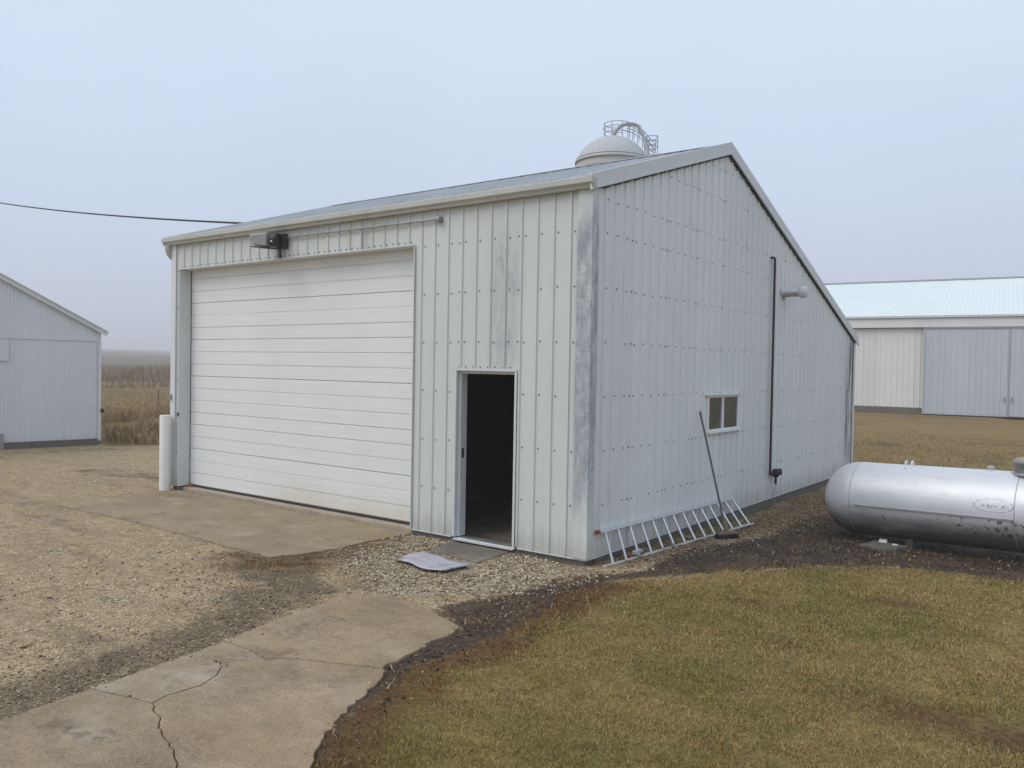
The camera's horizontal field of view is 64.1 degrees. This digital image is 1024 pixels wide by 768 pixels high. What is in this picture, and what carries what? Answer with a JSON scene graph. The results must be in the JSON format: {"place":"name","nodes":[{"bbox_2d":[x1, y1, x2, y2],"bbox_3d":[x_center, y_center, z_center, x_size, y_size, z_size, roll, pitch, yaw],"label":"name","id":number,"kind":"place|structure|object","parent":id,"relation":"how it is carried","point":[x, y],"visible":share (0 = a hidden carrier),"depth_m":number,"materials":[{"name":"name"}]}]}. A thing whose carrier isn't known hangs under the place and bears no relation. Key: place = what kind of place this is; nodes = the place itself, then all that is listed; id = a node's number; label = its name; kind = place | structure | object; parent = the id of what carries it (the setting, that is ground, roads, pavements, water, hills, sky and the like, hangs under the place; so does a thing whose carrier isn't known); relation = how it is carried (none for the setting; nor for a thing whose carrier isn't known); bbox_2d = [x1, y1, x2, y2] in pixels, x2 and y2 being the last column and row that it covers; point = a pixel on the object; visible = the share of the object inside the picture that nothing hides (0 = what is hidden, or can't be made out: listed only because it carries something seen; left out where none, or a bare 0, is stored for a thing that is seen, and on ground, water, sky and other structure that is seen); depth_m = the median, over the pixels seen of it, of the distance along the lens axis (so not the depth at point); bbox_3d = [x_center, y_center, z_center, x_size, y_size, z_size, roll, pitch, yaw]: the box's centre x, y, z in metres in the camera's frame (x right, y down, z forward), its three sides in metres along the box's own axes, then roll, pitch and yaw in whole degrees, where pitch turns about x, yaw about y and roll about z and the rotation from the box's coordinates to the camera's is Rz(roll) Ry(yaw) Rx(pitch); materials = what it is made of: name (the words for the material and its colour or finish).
{"place":"outdoors","nodes":[
{"label":"outdoors","id":0,"kind":"place"},
{"bbox_2d":[101,404,169,444],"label":"tall grass","id":1,"kind":"structure","parent":0,"point":[117,417],"depth_m":26.36,"materials":[{"name":"brown plant"}]},
{"bbox_2d":[59,488,411,557],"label":"pavement","id":2,"kind":"structure","parent":0,"point":[255,529],"depth_m":11.23,"materials":[{"name":"concrete"}]},
{"bbox_2d":[159,415,170,490],"bbox_3d":[-5.933,1.278,13.990,0.180,1.495,0.180,2,1,37],"label":"bollard","id":3,"kind":"object","parent":2,"relation":"on","point":[165,454],"visible":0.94,"depth_m":13.91,"materials":[{"name":"white plastic"}]},
{"bbox_2d":[0,349,1023,767],"bbox_3d":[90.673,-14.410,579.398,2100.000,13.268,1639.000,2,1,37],"label":"ground","id":4,"kind":"structure","parent":0,"point":[58,551],"depth_m":7.35,"materials":[{"name":"plant"}]},
{"bbox_2d":[0,273,108,449],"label":"storage shed","id":5,"kind":"structure","parent":4,"relation":"on","point":[50,373],"depth_m":20.45,"materials":[{"name":"paint"}]},
{"bbox_2d":[101,362,169,387],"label":"prairie brush","id":6,"kind":"object","parent":4,"relation":"on","point":[151,374],"visible":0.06,"depth_m":76.08,"materials":[{"name":"brown plant"}]},
{"bbox_2d":[101,384,169,417],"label":"short stubble","id":7,"kind":"object","parent":4,"relation":"on","point":[131,397],"visible":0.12,"depth_m":48.99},
{"bbox_2d":[157,389,158,407],"bbox_3d":[-16.686,0.857,38.583,0.140,1.204,0.100,2,1,37],"label":"fence post","id":8,"kind":"object","parent":4,"relation":"on","point":[158,399],"visible":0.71,"depth_m":38.54,"materials":[{"name":"brown wood"}]},
{"bbox_2d":[41,537,401,682],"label":"weeds","id":9,"kind":"object","parent":4,"relation":"on","point":[298,557],"visible":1,"depth_m":8.96,"materials":[{"name":"brown plant"}]},
{"bbox_2d":[0,594,458,767],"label":"walkway","id":10,"kind":"structure","parent":4,"relation":"on","point":[289,689],"depth_m":5.33,"materials":[{"name":"concrete"}]},
{"bbox_2d":[0,453,504,710],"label":"drive stones","id":11,"kind":"object","parent":4,"relation":"on","point":[154,578],"visible":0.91,"depth_m":8.01,"materials":[{"name":"beige gravel"}]},
{"bbox_2d":[0,487,830,716],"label":"gravel","id":12,"kind":"structure","parent":4,"relation":"on","point":[363,563],"depth_m":8.53,"materials":[{"name":"grey gravel"}]},
{"bbox_2d":[393,551,471,570],"bbox_3d":[-0.896,1.973,9.097,0.821,0.041,0.504,2,2,43],"label":"feed bag","id":13,"kind":"object","parent":12,"relation":"on","point":[425,560],"visible":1,"depth_m":9.09,"materials":[{"name":"plastic"}]},
{"bbox_2d":[430,541,509,563],"bbox_3d":[-0.578,2.018,9.716,0.929,0.080,0.635,2,1,37],"label":"doorstep","id":14,"kind":"object","parent":4,"relation":"on","point":[468,552],"visible":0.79,"depth_m":9.65,"materials":[{"name":"concrete"}]},
{"bbox_2d":[161,142,858,565],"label":"metal building","id":15,"kind":"structure","parent":4,"relation":"on","point":[547,364],"depth_m":11.37,"materials":[{"name":"paint"}]},
{"bbox_2d":[0,202,242,223],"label":"power cable","id":16,"kind":"object","parent":15,"relation":"attached to","point":[131,216],"visible":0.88,"depth_m":20.91,"materials":[{"name":"black rubber"}]},
{"bbox_2d":[190,249,413,524],"bbox_3d":[-3.341,-0.048,12.511,5.451,3.767,0.065,2,1,37],"label":"overhead door","id":17,"kind":"structure","parent":15,"relation":"in","point":[301,370],"depth_m":12.26,"materials":[{"name":"paint"}]},
{"bbox_2d":[705,393,743,433],"bbox_3d":[3.129,0.429,12.142,0.126,0.563,1.330,2,1,37],"label":"window","id":18,"kind":"structure","parent":15,"relation":"in","point":[722,410],"depth_m":12.08,"materials":[{"name":"white plastic"}]},
{"bbox_2d":[575,120,657,166],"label":"silo","id":19,"kind":"object","parent":4,"relation":"on","point":[611,147],"visible":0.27,"depth_m":60.19,"materials":[{"name":"metal"}]},
{"bbox_2d":[304,514,1023,766],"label":"soil clods","id":20,"kind":"object","parent":4,"relation":"on","point":[403,697],"visible":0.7,"depth_m":9.48,"materials":[{"name":"soil"}]},
{"bbox_2d":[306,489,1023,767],"bbox_3d":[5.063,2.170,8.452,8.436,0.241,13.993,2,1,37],"label":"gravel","id":21,"kind":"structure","parent":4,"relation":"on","point":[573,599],"depth_m":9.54,"materials":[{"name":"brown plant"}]},
{"bbox_2d":[595,497,753,567],"bbox_3d":[2.260,1.876,10.702,0.394,0.469,4.015,2,1,37],"label":"ladder","id":22,"kind":"object","parent":4,"relation":"on","point":[637,551],"visible":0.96,"depth_m":10.43,"materials":[{"name":"metal"}]},
{"bbox_2d":[699,411,739,539],"bbox_3d":[2.821,1.228,11.178,0.373,1.687,0.558,0,1,-26],"label":"push broom","id":23,"kind":"object","parent":4,"relation":"on","point":[725,533],"visible":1,"depth_m":11.04,"materials":[{"name":"grey wood"}]},
{"bbox_2d":[879,539,886,542],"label":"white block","id":24,"kind":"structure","parent":4,"relation":"on","point":[883,540],"depth_m":11.17,"materials":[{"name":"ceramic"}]},
{"bbox_2d":[860,540,907,551],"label":"footing slab","id":25,"kind":"structure","parent":4,"relation":"on","point":[880,546],"depth_m":10.93,"materials":[{"name":"concrete"}]},
{"bbox_2d":[824,276,1023,418],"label":"machine barn","id":26,"kind":"structure","parent":4,"relation":"on","point":[953,347],"depth_m":46.24,"materials":[{"name":"white metal"}]},
{"bbox_2d":[922,328,1010,416],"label":"sliding door","id":27,"kind":"structure","parent":26,"relation":"in","point":[966,370],"depth_m":44.76,"materials":[{"name":"metal"}]},
{"bbox_2d":[1007,328,1023,416],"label":"sliding door","id":28,"kind":"structure","parent":26,"relation":"in","point":[1016,345],"depth_m":43.55,"materials":[{"name":"metal"}]},
{"bbox_2d":[825,457,1023,552],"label":"propane tank","id":29,"kind":"object","parent":4,"relation":"on","point":[913,505],"visible":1,"depth_m":10.77,"materials":[{"name":"metal"}]},
{"bbox_2d":[853,431,1023,470],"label":"lawn behind","id":30,"kind":"structure","parent":4,"relation":"on","point":[934,438],"depth_m":23.94,"materials":[{"name":"brown plant"}]},
{"bbox_2d":[0,0,1023,350],"label":"sky","id":31,"kind":"structure","parent":0,"point":[886,137],"materials":[{"name":"grey"}]},
{"bbox_2d":[308,563,1023,767],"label":"lawn grass","id":32,"kind":"structure","parent":0,"point":[760,656],"depth_m":5.92,"materials":[{"name":"brown plant"}]}
]}

